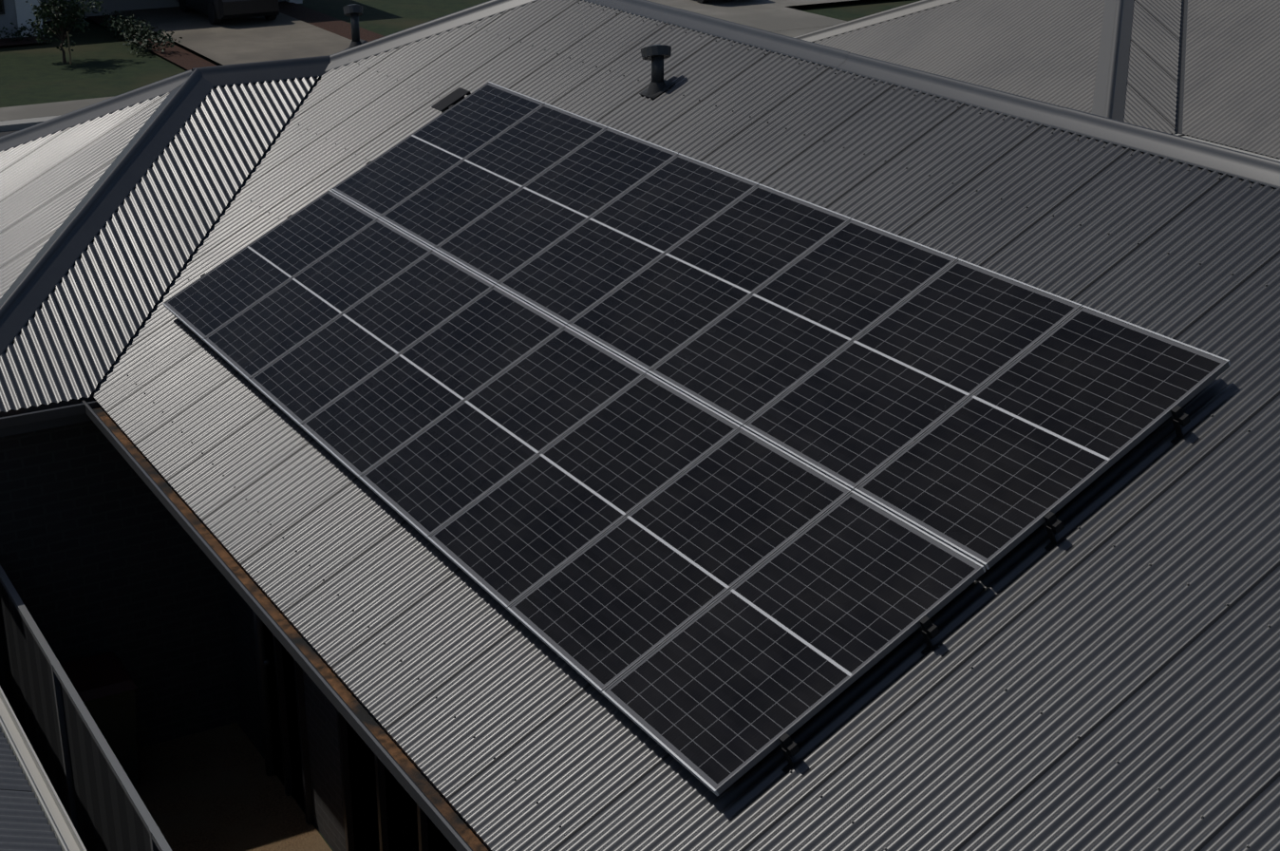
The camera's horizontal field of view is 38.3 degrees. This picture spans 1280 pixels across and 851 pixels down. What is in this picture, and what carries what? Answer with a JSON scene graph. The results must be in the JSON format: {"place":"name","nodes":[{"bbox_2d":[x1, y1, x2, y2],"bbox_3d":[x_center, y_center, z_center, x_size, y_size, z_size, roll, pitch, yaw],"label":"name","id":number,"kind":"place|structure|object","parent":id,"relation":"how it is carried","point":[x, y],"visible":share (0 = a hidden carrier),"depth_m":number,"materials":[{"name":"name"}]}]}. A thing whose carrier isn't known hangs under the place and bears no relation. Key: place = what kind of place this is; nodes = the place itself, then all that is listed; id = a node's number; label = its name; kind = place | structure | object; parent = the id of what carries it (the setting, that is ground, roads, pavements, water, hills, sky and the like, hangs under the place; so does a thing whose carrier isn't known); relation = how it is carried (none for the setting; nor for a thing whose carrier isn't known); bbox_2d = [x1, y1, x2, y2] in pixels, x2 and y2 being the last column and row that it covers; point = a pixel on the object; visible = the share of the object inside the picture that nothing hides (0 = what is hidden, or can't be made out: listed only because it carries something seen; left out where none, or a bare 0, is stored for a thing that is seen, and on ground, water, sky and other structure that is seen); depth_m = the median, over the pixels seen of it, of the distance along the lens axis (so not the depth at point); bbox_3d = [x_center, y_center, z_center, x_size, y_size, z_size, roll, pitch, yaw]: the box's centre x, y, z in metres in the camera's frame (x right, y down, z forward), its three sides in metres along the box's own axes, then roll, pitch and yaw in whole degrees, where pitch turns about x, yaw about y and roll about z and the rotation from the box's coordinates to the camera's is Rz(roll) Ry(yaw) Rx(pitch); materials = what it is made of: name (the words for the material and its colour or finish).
{"place":"outdoors","nodes":[
{"label":"outdoors","id":0,"kind":"place"},
{"bbox_2d":[0,0,4,14],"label":"house window frames","id":1,"kind":"structure","parent":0,"point":[3,11],"depth_m":48.87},
{"bbox_2d":[0,129,21,136],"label":"roof","id":2,"kind":"structure","parent":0,"point":[3,133],"depth_m":38.55,"materials":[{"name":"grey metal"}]},
{"bbox_2d":[0,581,159,850],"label":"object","id":3,"kind":"object","parent":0,"point":[108,818],"visible":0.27,"depth_m":13.27,"materials":[{"name":"grey metal"}]},
{"bbox_2d":[0,92,169,298],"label":"roof wing","id":4,"kind":"structure","parent":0,"point":[47,182],"depth_m":16.59,"materials":[{"name":"grey metal"}]},
{"bbox_2d":[0,69,192,151],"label":"ridge cap","id":5,"kind":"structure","parent":4,"relation":"attached to","point":[121,102],"depth_m":17.54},
{"bbox_2d":[0,68,214,356],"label":"hip ridge cap","id":6,"kind":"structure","parent":4,"relation":"attached to","point":[39,278],"depth_m":15.60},
{"bbox_2d":[0,75,319,412],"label":"roof wing","id":7,"kind":"structure","parent":4,"relation":"attached to","point":[78,331],"depth_m":15.41,"materials":[{"name":"grey metal"}]},
{"bbox_2d":[0,391,95,436],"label":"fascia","id":8,"kind":"structure","parent":7,"relation":"attached to","point":[43,424],"depth_m":14.07,"materials":[{"name":"black metal"}]},
{"bbox_2d":[191,55,330,86],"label":"ridge cap","id":9,"kind":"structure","parent":7,"relation":"on","point":[262,71],"depth_m":17.45,"materials":[{"name":"grey metal"}]},
{"bbox_2d":[0,0,285,38],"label":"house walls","id":10,"kind":"structure","parent":0,"point":[8,17],"depth_m":49.13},
{"bbox_2d":[98,0,179,15],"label":"house wall","id":11,"kind":"structure","parent":10,"relation":"in","point":[110,6],"depth_m":53.12,"materials":[{"name":"grey"}]},
{"bbox_2d":[14,0,302,37],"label":"house piers","id":12,"kind":"structure","parent":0,"point":[24,10],"depth_m":49.22,"materials":[{"name":"grey"}]},
{"bbox_2d":[132,722,332,850],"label":"floor","id":13,"kind":"structure","parent":0,"point":[216,789],"depth_m":15.10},
{"bbox_2d":[0,564,171,850],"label":"fence rails","id":14,"kind":"object","parent":13,"relation":"on","point":[158,841],"visible":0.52,"depth_m":12.75,"materials":[{"name":"grey metal"}]},
{"bbox_2d":[0,0,920,850],"bbox_3d":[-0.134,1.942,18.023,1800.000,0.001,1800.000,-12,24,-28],"label":"ground","id":15,"kind":"structure","parent":0,"point":[106,63],"depth_m":47.27,"materials":[{"name":"green plant"}]},
{"bbox_2d":[0,36,50,46],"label":"garden bed","id":16,"kind":"object","parent":15,"relation":"on","point":[9,42],"depth_m":48.72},
{"bbox_2d":[0,726,61,850],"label":"neighbour roof","id":17,"kind":"structure","parent":15,"relation":"on","point":[25,825],"depth_m":10.23,"materials":[{"name":"grey metal"}]},
{"bbox_2d":[0,686,86,850],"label":"gutter","id":18,"kind":"object","parent":17,"relation":"attached to","point":[57,817],"depth_m":10.71,"materials":[{"name":"grey metal"}]},
{"bbox_2d":[0,114,61,131],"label":"gutter","id":19,"kind":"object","parent":15,"relation":"on","point":[14,124],"depth_m":38.86,"materials":[{"name":"grey metal"}]},
{"bbox_2d":[25,0,103,63],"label":"street tree","id":20,"kind":"object","parent":15,"relation":"on","point":[73,11],"depth_m":45.62,"materials":[{"name":"green plant"}]},
{"bbox_2d":[66,31,72,64],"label":"street tree stakes","id":21,"kind":"object","parent":15,"relation":"on","point":[68,47],"visible":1,"depth_m":45.76,"materials":[{"name":"brown wood"}]},
{"bbox_2d":[0,10,182,54],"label":"garden bed shrubs","id":22,"kind":"object","parent":15,"relation":"on","point":[122,27],"visible":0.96,"depth_m":48.03,"materials":[{"name":"green plant"}]},
{"bbox_2d":[85,14,215,70],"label":"garden bed","id":23,"kind":"object","parent":15,"relation":"on","point":[182,58],"depth_m":46.91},
{"bbox_2d":[113,6,351,65],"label":"driveway","id":24,"kind":"structure","parent":15,"relation":"on","point":[245,40],"depth_m":48.98,"materials":[{"name":"concrete"}]},
{"bbox_2d":[176,0,279,18],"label":"driveway car","id":25,"kind":"object","parent":24,"relation":"on","point":[231,9],"visible":0.97,"depth_m":50.40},
{"bbox_2d":[178,0,276,24],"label":"car wheels","id":26,"kind":"object","parent":25,"relation":"attached to","point":[211,14],"visible":0.38,"depth_m":50.80,"materials":[{"name":"black rubber"}]},
{"bbox_2d":[272,633,314,824],"bbox_3d":[-2.902,2.155,14.812,0.100,2.140,1.060,-12,24,-28],"label":"door frame","id":27,"kind":"object","parent":15,"relation":"on","point":[302,725],"visible":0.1,"depth_m":14.68,"materials":[{"name":"black metal"}]},
{"bbox_2d":[278,0,384,41],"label":"garden bed","id":28,"kind":"object","parent":15,"relation":"on","point":[330,24],"visible":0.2,"depth_m":51.89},
{"bbox_2d":[226,580,456,850],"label":"wall","id":29,"kind":"structure","parent":15,"relation":"on","point":[323,743],"depth_m":14.41,"materials":[{"name":"brick"}]},
{"bbox_2d":[0,420,239,749],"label":"wing wall","id":30,"kind":"structure","parent":29,"relation":"attached to","point":[102,552],"depth_m":15.18,"materials":[{"name":"brick"}]},
{"label":"soffit","id":31,"kind":"object","parent":29,"relation":"attached to","visible":0},
{"bbox_2d":[80,398,491,850],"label":"gutter","id":32,"kind":"object","parent":31,"relation":"on","point":[431,811],"visible":0.4,"depth_m":10.40,"materials":[{"name":"grey metal"}]},
{"bbox_2d":[0,395,100,428],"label":"wing gutter","id":33,"kind":"structure","parent":32,"relation":"attached to","point":[40,413],"depth_m":13.95,"materials":[{"name":"grey metal"}]},
{"bbox_2d":[92,407,489,850],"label":"gutter debris","id":34,"kind":"object","parent":32,"relation":"in","point":[464,831],"depth_m":10.43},
{"bbox_2d":[337,710,429,850],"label":"door frame","id":35,"kind":"object","parent":15,"relation":"on","point":[423,830],"visible":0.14,"depth_m":13.21,"materials":[{"name":"black metal"}]},
{"bbox_2d":[346,721,455,850],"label":"door glass","id":36,"kind":"object","parent":35,"relation":"in","point":[397,808],"visible":0.25,"depth_m":13.23,"materials":[{"name":"glass"}]},
{"bbox_2d":[0,25,831,121],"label":"street footpath","id":37,"kind":"structure","parent":15,"relation":"on","point":[28,111],"depth_m":40.28,"materials":[{"name":"concrete"}]},
{"bbox_2d":[1186,134,1279,159],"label":"neighbour walls","id":38,"kind":"structure","parent":15,"relation":"on","point":[1234,147],"depth_m":23.87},
{"bbox_2d":[812,0,1105,113],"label":"neighbour roof","id":39,"kind":"structure","parent":38,"relation":"on","point":[1044,50],"depth_m":24.74,"materials":[{"name":"metal"}]},
{"bbox_2d":[792,0,959,42],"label":"gutter","id":40,"kind":"object","parent":39,"relation":"on","point":[870,20],"visible":0.63,"depth_m":26.79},
{"bbox_2d":[1091,0,1134,121],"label":"ridge cap","id":41,"kind":"object","parent":39,"relation":"on","point":[1111,79],"visible":0.77,"depth_m":23.19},
{"bbox_2d":[1123,0,1181,133],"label":"neighbour roof","id":42,"kind":"structure","parent":38,"relation":"on","point":[1151,94],"depth_m":23.31,"materials":[{"name":"metal"}]},
{"bbox_2d":[1182,0,1279,159],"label":"neighbour roof","id":43,"kind":"structure","parent":38,"relation":"on","point":[1232,88],"depth_m":22.84,"materials":[{"name":"metal"}]},
{"bbox_2d":[1174,133,1279,161],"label":"neighbour gutters","id":44,"kind":"object","parent":43,"relation":"attached to","point":[1235,149],"visible":0.09,"depth_m":21.54,"materials":[{"name":"grey metal"}]},
{"bbox_2d":[696,0,709,2],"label":"parked car wheels","id":45,"kind":"object","parent":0,"point":[702,1],"visible":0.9,"depth_m":54.51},
{"bbox_2d":[646,0,847,31],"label":"driveway","id":46,"kind":"structure","parent":0,"point":[762,15],"depth_m":52.74,"materials":[{"name":"concrete"}]},
{"bbox_2d":[757,0,851,6],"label":"driveway","id":47,"kind":"structure","parent":0,"point":[784,3],"depth_m":54.81,"materials":[{"name":"concrete"}]},
{"bbox_2d":[1172,0,1187,135],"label":"valley","id":48,"kind":"structure","parent":0,"point":[1181,72],"depth_m":23.45,"materials":[{"name":"grey metal"}]},
{"bbox_3d":[4.771,-1.230,13.223,4.976,2.547,23.331,-12,24,-28],"label":"roof","id":49,"kind":"object","parent":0,"visible":0},
{"bbox_2d":[94,0,1279,850],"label":"main roof","id":50,"kind":"structure","parent":49,"relation":"attached to","point":[1094,647],"depth_m":9.44,"materials":[{"name":"metal"}]},
{"bbox_2d":[92,75,321,392],"bbox_3d":[-3.605,-1.854,15.972,0.226,1.720,4.837,6,22,14],"label":"valley gutter","id":51,"kind":"object","parent":50,"relation":"attached to","point":[142,325],"visible":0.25,"depth_m":15.67,"materials":[{"name":"grey metal"}]},
{"bbox_2d":[344,38,367,50],"bbox_3d":[-2.752,-3.672,17.848,0.198,0.108,0.220,-12,24,-28],"label":"vent flashing","id":52,"kind":"object","parent":50,"relation":"on","point":[354,44],"visible":0.42,"depth_m":17.81,"materials":[{"name":"black metal"}]},
{"bbox_2d":[350,13,359,41],"bbox_3d":[-2.750,-3.821,17.791,0.080,0.390,0.079,-12,24,-28],"label":"vent pipe","id":53,"kind":"object","parent":52,"relation":"on","point":[355,28],"visible":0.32,"depth_m":17.75,"materials":[{"name":"grey metal"}]},
{"bbox_2d":[342,3,362,16],"bbox_3d":[-2.760,-3.998,17.744,0.191,0.132,0.197,-12,24,-28],"label":"vent cowl","id":54,"kind":"object","parent":53,"relation":"attached to","point":[348,9],"visible":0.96,"depth_m":17.67,"materials":[{"name":"grey metal"}]},
{"bbox_2d":[324,0,537,72],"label":"hip cap","id":55,"kind":"object","parent":50,"relation":"on","point":[429,28],"visible":0.96,"depth_m":17.39,"materials":[{"name":"grey metal"}]},
{"bbox_2d":[431,87,470,114],"bbox_3d":[-1.549,-2.693,15.501,0.296,0.225,0.364,-12,24,-28],"label":"dc isolator","id":56,"kind":"object","parent":50,"relation":"on","point":[453,98],"visible":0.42,"depth_m":15.53,"materials":[{"name":"black plastic"}]},
{"bbox_2d":[639,79,675,98],"bbox_3d":[0.135,-2.616,14.289,0.198,0.108,0.220,-12,24,-28],"label":"vent flashing","id":57,"kind":"object","parent":50,"relation":"on","point":[653,90],"visible":0.81,"depth_m":14.23,"materials":[{"name":"black metal"}]},
{"bbox_2d":[651,56,663,82],"bbox_3d":[0.136,-2.732,14.245,0.099,0.320,0.099,-12,24,-28],"label":"vent pipe","id":58,"kind":"object","parent":57,"relation":"on","point":[657,68],"visible":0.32,"depth_m":14.20,"materials":[{"name":"grey metal"}]},
{"bbox_2d":[640,44,671,60],"bbox_3d":[0.126,-2.878,14.211,0.239,0.148,0.240,-12,24,-28],"label":"vent cowl","id":59,"kind":"object","parent":58,"relation":"attached to","point":[648,53],"visible":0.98,"depth_m":14.12,"materials":[{"name":"grey metal"}]},
{"bbox_2d":[200,105,1190,773],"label":"solar panel mounting brackets","id":60,"kind":"object","parent":50,"relation":"on","point":[1051,525],"visible":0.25,"depth_m":8.53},
{"bbox_2d":[243,127,1174,748],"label":"solar rails","id":61,"kind":"object","parent":60,"relation":"on","point":[689,465],"visible":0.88,"depth_m":9.99,"materials":[{"name":"silver metal"}]},
{"bbox_2d":[162,81,1230,795],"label":"solar frames","id":62,"kind":"structure","parent":50,"relation":"on","point":[753,433],"depth_m":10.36,"materials":[{"name":"silver metal"}]},
{"bbox_2d":[164,82,1226,789],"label":"solar panels","id":63,"kind":"object","parent":62,"relation":"in","point":[721,690],"visible":1,"depth_m":10.41,"materials":[{"name":"black glass"}]},
{"bbox_2d":[127,2,1271,850],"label":"roof screws","id":64,"kind":"object","parent":50,"relation":"attached to","point":[885,160],"visible":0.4,"depth_m":10.35,"materials":[{"name":"grey metal"}]},
{"bbox_2d":[581,0,1279,188],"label":"ridge cap","id":65,"kind":"object","parent":50,"relation":"on","point":[1260,170],"visible":1,"depth_m":12.09,"materials":[{"name":"grey metal"}]}
]}

